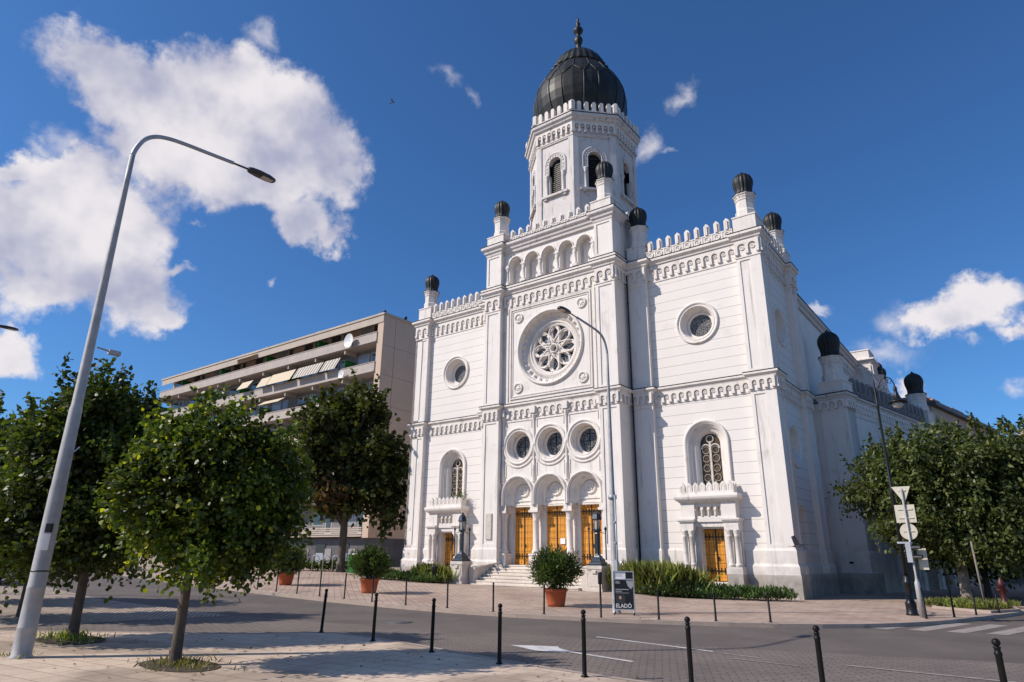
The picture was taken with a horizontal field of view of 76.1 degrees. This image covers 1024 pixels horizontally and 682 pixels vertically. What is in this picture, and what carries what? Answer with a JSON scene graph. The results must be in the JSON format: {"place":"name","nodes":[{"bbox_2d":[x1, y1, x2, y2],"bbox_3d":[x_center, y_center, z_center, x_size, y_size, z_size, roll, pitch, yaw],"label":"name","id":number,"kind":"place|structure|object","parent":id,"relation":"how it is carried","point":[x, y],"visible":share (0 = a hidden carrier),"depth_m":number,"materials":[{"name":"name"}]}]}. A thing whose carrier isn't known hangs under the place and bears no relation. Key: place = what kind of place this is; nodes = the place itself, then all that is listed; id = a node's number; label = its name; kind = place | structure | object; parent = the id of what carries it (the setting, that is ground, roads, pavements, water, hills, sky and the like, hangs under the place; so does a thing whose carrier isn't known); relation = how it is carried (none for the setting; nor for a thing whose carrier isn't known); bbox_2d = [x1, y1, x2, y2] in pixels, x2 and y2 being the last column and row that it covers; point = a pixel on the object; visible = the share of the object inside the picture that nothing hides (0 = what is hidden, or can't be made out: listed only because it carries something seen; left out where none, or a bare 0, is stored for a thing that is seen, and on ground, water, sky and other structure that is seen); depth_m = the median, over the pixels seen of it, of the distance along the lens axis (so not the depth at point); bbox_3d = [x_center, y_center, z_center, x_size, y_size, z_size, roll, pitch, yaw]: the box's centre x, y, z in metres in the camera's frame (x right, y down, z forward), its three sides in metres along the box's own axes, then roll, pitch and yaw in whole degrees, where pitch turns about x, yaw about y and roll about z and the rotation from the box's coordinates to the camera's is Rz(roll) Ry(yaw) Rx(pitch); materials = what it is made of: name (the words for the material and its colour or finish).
{"place":"outdoors","nodes":[
{"label":"outdoors","id":0,"kind":"place"},
{"bbox_2d":[0,631,633,681],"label":"pavement","id":1,"kind":"structure","parent":0,"point":[309,660],"depth_m":10.12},
{"bbox_2d":[35,636,104,643],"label":"soil","id":2,"kind":"structure","parent":1,"relation":"on","point":[57,641],"depth_m":12.21,"materials":[{"name":"soil"}]},
{"bbox_2d":[35,627,130,645],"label":"weeds","id":3,"kind":"object","parent":2,"relation":"on","point":[63,634],"visible":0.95,"depth_m":12.28,"materials":[{"name":"green plant"}]},
{"bbox_2d":[0,350,170,639],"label":"linden tree","id":4,"kind":"object","parent":2,"relation":"on","point":[111,419],"visible":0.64,"depth_m":12.49,"materials":[{"name":"green plant"}]},
{"bbox_2d":[8,135,275,658],"bbox_3d":[-6.792,0.509,13.008,0.330,10.236,3.285,-13,-23,35],"label":"street lamp","id":5,"kind":"object","parent":1,"relation":"on","point":[26,632],"visible":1,"depth_m":11.24,"materials":[{"name":"grey metal"}]},
{"bbox_2d":[39,533,50,549],"bbox_3d":[-7.666,3.297,10.733,0.114,0.260,0.013,9,-20,-24],"label":"sticker","id":6,"kind":"object","parent":5,"relation":"attached to","point":[44,544],"visible":1,"depth_m":10.73,"materials":[{"name":"paper"}]},
{"bbox_2d":[44,523,53,531],"bbox_3d":[-7.652,3.090,10.807,0.106,0.140,0.011,11,-21,-29],"label":"sticker","id":7,"kind":"object","parent":5,"relation":"attached to","point":[49,527],"visible":1,"depth_m":10.81,"materials":[{"name":"black"}]},
{"bbox_2d":[97,347,120,356],"bbox_3d":[-7.465,0.194,12.092,0.100,0.087,0.402,-13,-23,35],"label":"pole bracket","id":8,"kind":"object","parent":5,"relation":"attached to","point":[113,352],"visible":1,"depth_m":12.11,"materials":[{"name":"metal"}]},
{"bbox_2d":[139,659,220,671],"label":"soil","id":9,"kind":"structure","parent":1,"relation":"on","point":[174,669],"depth_m":9.54,"materials":[{"name":"soil"}]},
{"bbox_2d":[127,649,244,674],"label":"weeds","id":10,"kind":"object","parent":9,"relation":"on","point":[183,661],"visible":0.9,"depth_m":9.60,"materials":[{"name":"green plant"}]},
{"bbox_2d":[82,383,317,665],"bbox_3d":[-4.870,2.863,10.522,2.942,4.449,3.459,-13,-23,35],"label":"linden tree","id":11,"kind":"object","parent":9,"relation":"on","point":[197,495],"visible":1,"depth_m":9.93,"materials":[{"name":"green plant"}]},
{"bbox_2d":[370,593,377,640],"bbox_3d":[-2.700,5.424,12.864,0.110,0.878,0.108,-1,-15,11],"label":"bollard","id":12,"kind":"object","parent":1,"relation":"on","point":[374,617],"visible":1,"depth_m":12.83,"materials":[{"name":"metal"}]},
{"bbox_2d":[9,595,791,681],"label":"fallen leaves","id":13,"kind":"object","parent":1,"relation":"on","point":[341,647],"visible":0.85,"depth_m":10.81,"materials":[{"name":"brown plant"}]},
{"bbox_2d":[428,598,435,652],"bbox_3d":[-1.391,4.985,11.488,0.108,0.878,0.110,-4,-20,15],"label":"bollard","id":14,"kind":"object","parent":1,"relation":"on","point":[432,627],"visible":1,"depth_m":11.46,"materials":[{"name":"metal"}]},
{"bbox_2d":[496,603,502,663],"bbox_3d":[-0.194,4.620,10.339,0.110,0.878,0.108,-8,-20,24],"label":"bollard","id":15,"kind":"object","parent":1,"relation":"on","point":[499,651],"visible":1,"depth_m":10.31,"materials":[{"name":"metal"}]},
{"bbox_2d":[581,609,588,676],"bbox_3d":[1.024,4.296,9.314,0.108,0.878,0.110,-12,-22,33],"label":"bollard","id":16,"kind":"object","parent":1,"relation":"on","point":[584,659],"visible":1,"depth_m":9.28,"materials":[{"name":"metal"}]},
{"bbox_2d":[684,616,693,681],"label":"bollard","id":17,"kind":"object","parent":1,"relation":"on","point":[689,649],"visible":1,"depth_m":8.35,"materials":[{"name":"metal"}]},
{"bbox_2d":[812,625,825,681],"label":"bollard","id":18,"kind":"object","parent":1,"relation":"on","point":[816,629],"visible":1,"depth_m":7.43,"materials":[{"name":"metal"}]},
{"bbox_2d":[991,638,1007,681],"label":"bollard","id":19,"kind":"object","parent":1,"relation":"on","point":[996,643],"visible":1,"depth_m":6.37,"materials":[{"name":"metal"}]},
{"bbox_2d":[411,561,456,582],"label":"ornamental grass","id":20,"kind":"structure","parent":0,"point":[447,571],"depth_m":32.88,"materials":[{"name":"green plant"}]},
{"bbox_2d":[0,616,1023,681],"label":"paved lane","id":21,"kind":"structure","parent":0,"point":[653,662],"depth_m":11.41,"materials":[{"name":"asphalt"}]},
{"bbox_2d":[513,645,632,661],"bbox_3d":[0.999,5.598,11.748,0.705,0.001,2.751,12,-21,-31],"label":"road marking","id":22,"kind":"object","parent":21,"relation":"on","point":[548,648],"visible":1,"depth_m":12.10,"materials":[{"name":"paint"}]},
{"bbox_2d":[600,637,711,651],"bbox_3d":[2.772,6.067,13.113,0.090,0.001,2.854,16,-24,-39],"label":"road marking","id":23,"kind":"object","parent":21,"relation":"on","point":[656,644],"visible":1,"depth_m":12.97,"materials":[{"name":"paint"}]},
{"bbox_2d":[724,653,1013,681],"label":"road marking","id":24,"kind":"object","parent":21,"relation":"on","point":[879,668],"visible":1,"depth_m":10.21,"materials":[{"name":"paint"}]},
{"bbox_2d":[0,0,1023,435],"label":"sky","id":25,"kind":"structure","parent":0,"point":[885,138],"materials":[{"name":"blue"}]},
{"bbox_2d":[2,573,1023,663],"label":"road","id":26,"kind":"structure","parent":0,"point":[935,644],"depth_m":16.03,"materials":[{"name":"asphalt"}]},
{"bbox_2d":[0,580,227,627],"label":"parking bay","id":27,"kind":"object","parent":26,"relation":"on","point":[56,609],"visible":0.66,"depth_m":18.45,"materials":[{"name":"asphalt"}]},
{"bbox_2d":[0,325,18,330],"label":"street lamp","id":28,"kind":"object","parent":27,"relation":"on","point":[9,328],"visible":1,"depth_m":27.14,"materials":[{"name":"grey metal"}]},
{"bbox_2d":[0,389,143,616],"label":"linden tree","id":29,"kind":"object","parent":27,"relation":"on","point":[4,442],"visible":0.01,"depth_m":16.79,"materials":[{"name":"green plant"}]},
{"bbox_2d":[0,630,650,681],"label":"kerb","id":30,"kind":"structure","parent":26,"relation":"on","point":[573,671],"depth_m":11.79,"materials":[{"name":"concrete"}]},
{"bbox_2d":[319,589,327,632],"bbox_3d":[-4.078,5.841,14.181,0.110,0.878,0.108,8,-20,-17],"label":"bollard","id":31,"kind":"object","parent":30,"relation":"on","point":[323,612],"visible":1,"depth_m":14.15,"materials":[{"name":"metal"}]},
{"bbox_2d":[387,621,412,623],"bbox_3d":[-2.881,7.237,16.815,0.660,0.014,0.660,-13,-23,35],"label":"manhole cover","id":32,"kind":"object","parent":26,"relation":"on","point":[399,622],"visible":0.99,"depth_m":16.73,"materials":[{"name":"metal"}]},
{"bbox_2d":[106,573,1023,627],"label":"kerb","id":33,"kind":"structure","parent":26,"relation":"on","point":[772,625],"depth_m":17.83,"materials":[{"name":"concrete"}]},
{"bbox_2d":[878,623,1023,634],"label":"road crossing","id":34,"kind":"object","parent":26,"relation":"on","point":[991,626],"visible":0.83,"depth_m":16.68,"materials":[{"name":"paint"}]},
{"bbox_2d":[110,549,1023,622],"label":"pavement","id":35,"kind":"structure","parent":0,"point":[861,608],"depth_m":23.86,"materials":[{"name":"stone"}]},
{"bbox_2d":[160,310,415,566],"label":"apartment block","id":36,"kind":"structure","parent":35,"relation":"on","point":[280,379],"depth_m":61.42,"materials":[{"name":"concrete"}]},
{"bbox_2d":[272,401,281,411],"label":"window","id":37,"kind":"structure","parent":36,"relation":"in","point":[276,406],"depth_m":67.20,"materials":[{"name":"blue"}]},
{"bbox_2d":[279,350,287,357],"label":"window","id":38,"kind":"structure","parent":36,"relation":"in","point":[282,354],"depth_m":68.93,"materials":[{"name":"grey"}]},
{"bbox_2d":[298,396,307,405],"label":"window","id":39,"kind":"structure","parent":36,"relation":"in","point":[302,403],"depth_m":64.77,"materials":[{"name":"blue"}]},
{"bbox_2d":[304,342,313,350],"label":"window","id":40,"kind":"structure","parent":36,"relation":"in","point":[310,346],"depth_m":66.43,"materials":[{"name":"grey"}]},
{"bbox_2d":[313,513,323,525],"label":"window","id":41,"kind":"structure","parent":36,"relation":"in","point":[316,522],"depth_m":58.64,"materials":[{"name":"blue"}]},
{"bbox_2d":[314,544,325,560],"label":"shop window","id":42,"kind":"structure","parent":36,"relation":"in","point":[320,548],"depth_m":56.22,"materials":[{"name":"glass"}]},
{"bbox_2d":[324,519,331,533],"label":"balcony door","id":43,"kind":"structure","parent":36,"relation":"in","point":[328,524],"depth_m":57.58,"materials":[{"name":"grey"}]},
{"bbox_2d":[331,334,341,343],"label":"window","id":44,"kind":"structure","parent":36,"relation":"in","point":[338,338],"depth_m":63.89,"materials":[{"name":"grey"}]},
{"bbox_2d":[344,334,352,348],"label":"satellite dish","id":45,"kind":"object","parent":36,"relation":"attached to","point":[348,339],"visible":1,"depth_m":59.77,"materials":[{"name":"white paint"}]},
{"bbox_2d":[348,510,355,524],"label":"window","id":46,"kind":"structure","parent":36,"relation":"in","point":[353,520],"depth_m":55.85,"materials":[{"name":"blue"}]},
{"bbox_2d":[358,354,369,364],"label":"window","id":47,"kind":"structure","parent":36,"relation":"in","point":[363,359],"depth_m":60.51,"materials":[{"name":"blue"}]},
{"bbox_2d":[361,326,371,334],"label":"window","id":48,"kind":"structure","parent":36,"relation":"in","point":[366,330],"depth_m":61.38,"materials":[{"name":"grey"}]},
{"bbox_2d":[275,541,309,584],"bbox_3d":[-10.451,10.288,30.497,2.178,2.045,2.162,-13,-23,35],"label":"potted shrub","id":49,"kind":"object","parent":35,"relation":"on","point":[284,578],"visible":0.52,"depth_m":30.10,"materials":[{"name":"green plant"}]},
{"bbox_2d":[304,558,347,570],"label":"hedge","id":50,"kind":"object","parent":35,"relation":"on","point":[318,566],"visible":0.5,"depth_m":42.17,"materials":[{"name":"green plant"}]},
{"bbox_2d":[285,368,409,571],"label":"maple tree","id":51,"kind":"object","parent":35,"relation":"on","point":[355,454],"visible":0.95,"depth_m":42.78,"materials":[{"name":"green plant"}]},
{"bbox_2d":[347,553,356,572],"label":"recycling bin","id":52,"kind":"object","parent":35,"relation":"on","point":[349,570],"visible":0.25,"depth_m":41.17,"materials":[{"name":"green plastic"}]},
{"bbox_2d":[346,540,394,592],"bbox_3d":[-5.830,9.300,26.994,2.086,2.064,1.988,4,-19,-11],"label":"potted shrub","id":53,"kind":"object","parent":35,"relation":"on","point":[369,561],"visible":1,"depth_m":26.61,"materials":[{"name":"green plant"}]},
{"bbox_2d":[357,567,437,582],"bbox_3d":[-5.846,12.178,34.304,6.052,0.787,1.790,-13,-23,35],"label":"hedge","id":54,"kind":"object","parent":35,"relation":"on","point":[399,575],"visible":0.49,"depth_m":33.41,"materials":[{"name":"green plant"}]},
{"bbox_2d":[406,561,450,582],"bbox_3d":[-4.341,11.769,33.349,3.227,0.990,1.508,-17,-25,42],"label":"shrub","id":55,"kind":"object","parent":35,"relation":"on","point":[434,578],"visible":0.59,"depth_m":32.57,"materials":[{"name":"green plant"}]},
{"bbox_2d":[431,566,437,582],"bbox_3d":[-3.878,11.716,32.530,0.340,1.020,0.340,-13,-23,35],"label":"litter bin","id":56,"kind":"object","parent":35,"relation":"on","point":[434,569],"visible":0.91,"depth_m":32.49,"materials":[{"name":"plastic"}]},
{"bbox_2d":[446,577,448,607],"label":"thin bollard","id":57,"kind":"object","parent":35,"relation":"on","point":[447,592],"visible":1,"depth_m":20.39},
{"bbox_2d":[449,561,471,583],"bbox_3d":[-2.582,11.729,32.998,0.800,1.160,0.820,-13,-23,35],"label":"lamp pedestal","id":58,"kind":"object","parent":35,"relation":"on","point":[462,573],"visible":0.87,"depth_m":32.74,"materials":[{"name":"stone"}]},
{"bbox_2d":[451,513,470,560],"bbox_3d":[-2.558,10.046,33.561,0.720,2.390,0.720,-13,-23,35],"label":"lantern","id":59,"kind":"object","parent":58,"relation":"on","point":[461,555],"visible":1,"depth_m":33.40,"materials":[{"name":"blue metal"}]},
{"bbox_2d":[492,582,493,611],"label":"thin bollard","id":60,"kind":"object","parent":35,"relation":"on","point":[493,598],"visible":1,"depth_m":19.25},
{"bbox_2d":[542,584,544,613],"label":"thin bollard","id":61,"kind":"object","parent":35,"relation":"on","point":[543,599],"visible":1,"depth_m":18.59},
{"bbox_2d":[524,542,585,606],"bbox_3d":[1.412,7.695,21.610,2.079,2.019,2.149,-5,-19,18],"label":"potted shrub","id":62,"kind":"object","parent":35,"relation":"on","point":[555,569],"visible":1,"depth_m":21.35,"materials":[{"name":"green plant"}]},
{"bbox_2d":[557,306,621,613],"bbox_3d":[2.278,3.437,19.506,0.284,8.803,2.825,-14,-23,38],"label":"street lamp","id":63,"kind":"object","parent":35,"relation":"on","point":[611,477],"visible":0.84,"depth_m":20.24,"materials":[{"name":"grey metal"}]},
{"bbox_2d":[608,495,619,613],"bbox_3d":[3.047,6.310,19.503,0.258,3.360,0.417,-4,-19,14],"label":"cable duct","id":64,"kind":"object","parent":63,"relation":"attached to","point":[615,562],"visible":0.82,"depth_m":19.56,"materials":[{"name":"metal"}]},
{"bbox_2d":[586,565,611,591],"bbox_3d":[3.783,10.439,28.601,0.800,1.160,0.820,-13,-23,35],"label":"lamp pedestal","id":65,"kind":"object","parent":35,"relation":"on","point":[593,585],"visible":0.75,"depth_m":28.37,"materials":[{"name":"stone"}]},
{"bbox_2d":[587,510,608,565],"bbox_3d":[3.807,8.756,29.164,0.720,2.390,0.720,-13,-23,35],"label":"lantern","id":66,"kind":"object","parent":65,"relation":"on","point":[597,559],"visible":0.99,"depth_m":29.01,"materials":[{"name":"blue metal"}]},
{"bbox_2d":[597,572,602,617],"bbox_3d":[2.411,6.914,17.826,0.130,1.170,0.127,-13,-23,35],"label":"ashtray post","id":67,"kind":"object","parent":35,"relation":"on","point":[599,578],"visible":1,"depth_m":17.86,"materials":[{"name":"metal"}]},
{"bbox_2d":[613,571,634,615],"bbox_3d":[3.204,7.204,18.712,0.600,1.169,0.448,-3,-19,12],"label":"advertising board","id":68,"kind":"object","parent":35,"relation":"on","point":[623,593],"visible":1,"depth_m":18.73,"materials":[{"name":"black"}]},
{"bbox_2d":[657,590,660,619],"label":"thin bollard","id":69,"kind":"object","parent":35,"relation":"on","point":[658,609],"visible":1,"depth_m":17.35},
{"bbox_2d":[634,567,712,597],"bbox_3d":[6.541,9.807,26.661,3.188,1.166,1.909,-2,-18,8],"label":"shrub","id":70,"kind":"object","parent":35,"relation":"on","point":[680,587],"visible":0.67,"depth_m":26.06,"materials":[{"name":"green plant"}]},
{"bbox_2d":[399,17,959,599],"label":"synagogue","id":71,"kind":"structure","parent":35,"relation":"on","point":[743,409],"depth_m":34.36,"materials":[{"name":"paint"}]},
{"bbox_2d":[445,533,453,566],"bbox_3d":[-3.545,12.513,38.635,1.200,2.210,0.216,-13,-23,35],"label":"door","id":72,"kind":"structure","parent":71,"relation":"in","point":[449,545],"depth_m":38.84,"materials":[{"name":"brown wood"}]},
{"bbox_2d":[437,448,465,498],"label":"arched window","id":73,"kind":"structure","parent":71,"relation":"in","point":[452,465],"depth_m":40.31,"materials":[{"name":"paint"}]},
{"bbox_2d":[443,355,468,388],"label":"round window","id":74,"kind":"structure","parent":71,"relation":"in","point":[456,371],"depth_m":42.36,"materials":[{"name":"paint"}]},
{"bbox_2d":[503,427,532,464],"bbox_3d":[0.529,5.820,36.067,2.060,2.060,0.720,-13,-23,35],"label":"round window","id":75,"kind":"structure","parent":71,"relation":"in","point":[518,448],"depth_m":36.32,"materials":[{"name":"paint"}]},
{"bbox_2d":[515,507,532,564],"bbox_3d":[0.676,10.366,34.840,1.260,2.920,0.216,-13,-23,35],"label":"door","id":76,"kind":"structure","parent":71,"relation":"in","point":[524,519],"depth_m":34.87,"materials":[{"name":"brown wood"}]},
{"bbox_2d":[529,169,535,220],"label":"tower window","id":77,"kind":"structure","parent":71,"relation":"in","point":[533,207],"depth_m":42.39,"materials":[{"name":"paint"}]},
{"bbox_2d":[534,423,564,461],"bbox_3d":[2.186,5.443,34.868,2.060,2.060,0.720,-13,-23,35],"label":"round window","id":78,"kind":"structure","parent":71,"relation":"in","point":[549,441],"depth_m":35.11,"materials":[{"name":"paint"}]},
{"bbox_2d":[517,308,582,384],"bbox_3d":[2.262,0.361,36.570,4.400,4.400,0.850,-13,-23,35],"label":"rose window","id":79,"kind":"structure","parent":71,"relation":"in","point":[550,345],"depth_m":36.82,"materials":[{"name":"paint"}]},
{"bbox_2d":[541,151,568,201],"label":"tower window","id":80,"kind":"structure","parent":71,"relation":"in","point":[559,166],"depth_m":40.63,"materials":[{"name":"paint"}]},
{"bbox_2d":[547,506,566,551],"bbox_3d":[2.333,9.989,33.641,1.260,2.920,0.216,-13,-23,35],"label":"door","id":81,"kind":"structure","parent":71,"relation":"in","point":[556,518],"depth_m":33.81,"materials":[{"name":"brown wood"}]},
{"bbox_2d":[567,418,599,458],"bbox_3d":[3.843,5.066,33.668,2.060,2.060,0.720,-13,-23,35],"label":"round window","id":82,"kind":"structure","parent":71,"relation":"in","point":[583,440],"depth_m":33.90,"materials":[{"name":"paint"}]},
{"bbox_2d":[581,504,602,565],"bbox_3d":[3.990,9.612,32.441,1.260,2.920,0.216,-13,-23,35],"label":"door","id":83,"kind":"structure","parent":71,"relation":"in","point":[587,511],"depth_m":32.59,"materials":[{"name":"brown wood"}]},
{"bbox_2d":[580,146,607,191],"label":"tower window","id":84,"kind":"structure","parent":71,"relation":"in","point":[589,163],"depth_m":40.14,"materials":[{"name":"paint"}]},
{"bbox_2d":[620,157,636,208],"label":"tower window","id":85,"kind":"structure","parent":71,"relation":"in","point":[623,160],"depth_m":41.14,"materials":[{"name":"paint"}]},
{"bbox_2d":[676,301,718,343],"bbox_3d":[9.375,-0.851,32.819,2.200,2.200,0.650,-13,-23,35],"label":"round window","id":86,"kind":"structure","parent":71,"relation":"in","point":[697,322],"depth_m":32.99,"materials":[{"name":"paint"}]},
{"bbox_2d":[683,419,732,490],"bbox_3d":[9.281,5.498,30.743,2.200,3.580,0.660,-13,-23,35],"label":"arched window","id":87,"kind":"structure","parent":71,"relation":"in","point":[707,442],"depth_m":30.97,"materials":[{"name":"paint"}]},
{"bbox_2d":[704,529,727,580],"bbox_3d":[9.232,9.604,29.385,1.200,2.210,0.216,-13,-23,35],"label":"door","id":88,"kind":"structure","parent":71,"relation":"in","point":[714,538],"depth_m":29.43,"materials":[{"name":"brown wood"}]},
{"bbox_2d":[713,592,716,620],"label":"thin bollard","id":89,"kind":"object","parent":35,"relation":"on","point":[715,614],"visible":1,"depth_m":17.08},
{"bbox_2d":[663,582,800,600],"bbox_3d":[8.712,9.962,26.237,5.239,0.740,1.918,-4,-19,15],"label":"hedge","id":90,"kind":"object","parent":35,"relation":"on","point":[724,590],"visible":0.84,"depth_m":25.74,"materials":[{"name":"green plant"}]},
{"bbox_2d":[766,592,771,621],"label":"thin bollard","id":91,"kind":"object","parent":35,"relation":"on","point":[769,611],"visible":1,"depth_m":16.93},
{"bbox_2d":[868,376,918,615],"bbox_3d":[12.294,4.649,20.475,1.036,7.330,0.580,-13,-23,35],"label":"heritage lamp","id":92,"kind":"object","parent":35,"relation":"on","point":[896,401],"visible":1,"depth_m":20.46,"materials":[{"name":"metal"}]},
{"bbox_2d":[891,486,929,617],"bbox_3d":[11.843,6.189,19.347,0.680,3.690,0.370,-16,-25,41],"label":"sign post","id":93,"kind":"object","parent":35,"relation":"on","point":[904,513],"visible":0.97,"depth_m":19.43,"materials":[{"name":"metal"}]},
{"bbox_2d":[825,410,1023,597],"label":"street tree","id":94,"kind":"object","parent":35,"relation":"on","point":[962,495],"visible":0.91,"depth_m":25.03,"materials":[{"name":"green plant"}]},
{"bbox_2d":[920,588,928,618],"bbox_3d":[11.655,7.412,18.500,0.100,0.820,0.100,-14,-23,35],"label":"thin bollard","id":95,"kind":"object","parent":35,"relation":"on","point":[924,606],"visible":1,"depth_m":18.47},
{"bbox_2d":[948,589,955,616],"bbox_3d":[12.839,7.648,19.083,0.100,0.760,0.100,-13,-22,35],"label":"thin bollard","id":96,"kind":"object","parent":35,"relation":"on","point":[952,606],"visible":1,"depth_m":19.06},
{"bbox_2d":[903,397,1023,585],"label":"town house","id":97,"kind":"structure","parent":35,"relation":"on","point":[938,409],"depth_m":48.06,"materials":[{"name":"concrete"}]},
{"bbox_2d":[924,596,1021,609],"bbox_3d":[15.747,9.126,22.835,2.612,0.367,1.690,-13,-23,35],"label":"weeds","id":98,"kind":"object","parent":35,"relation":"on","point":[964,603],"visible":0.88,"depth_m":22.45,"materials":[{"name":"green plant"}]},
{"bbox_2d":[925,550,1023,597],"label":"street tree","id":99,"kind":"object","parent":35,"relation":"on","point":[985,582],"visible":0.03,"depth_m":29.64,"materials":[{"name":"green plant"}]},
{"bbox_2d":[971,589,977,614],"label":"thin bollard","id":100,"kind":"object","parent":35,"relation":"on","point":[974,604],"visible":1,"depth_m":19.87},
{"bbox_2d":[928,433,1023,582],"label":"street tree","id":101,"kind":"object","parent":35,"relation":"on","point":[970,567],"depth_m":29.00,"materials":[{"name":"green plant"}]},
{"bbox_2d":[932,605,1020,612],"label":"kerb","id":102,"kind":"structure","parent":35,"relation":"on","point":[1016,609],"depth_m":21.24,"materials":[{"name":"concrete"}]},
{"bbox_2d":[970,541,984,600],"bbox_3d":[16.839,8.430,23.606,0.066,2.303,0.178,-3,-19,10],"label":"tree stake","id":103,"kind":"object","parent":35,"relation":"on","point":[978,575],"visible":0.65,"depth_m":23.61,"materials":[{"name":"grey wood"}]},
{"bbox_2d":[993,588,1000,612],"bbox_3d":[15.404,8.240,20.779,0.100,0.750,0.100,-13,-23,35],"label":"thin bollard","id":104,"kind":"object","parent":35,"relation":"on","point":[997,604],"visible":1,"depth_m":20.75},
{"bbox_2d":[997,577,1010,608],"bbox_3d":[17.119,8.783,22.799,0.300,1.030,0.253,-13,-23,35],"label":"fire hydrant","id":105,"kind":"object","parent":35,"relation":"on","point":[1001,585],"visible":0.87,"depth_m":22.76,"materials":[{"name":"metal"}]},
{"bbox_2d":[604,558,722,595],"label":"ornamental grass","id":106,"kind":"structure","parent":0,"point":[645,572],"depth_m":26.63,"materials":[{"name":"green plant"}]},
{"bbox_2d":[791,535,803,546],"bbox_3d":[11.427,8.100,26.433,0.410,0.465,0.548,15,-23,-37],"label":"pigeon","id":107,"kind":"object","parent":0,"point":[795,541],"visible":1,"depth_m":26.34,"materials":[{"name":"grey"}]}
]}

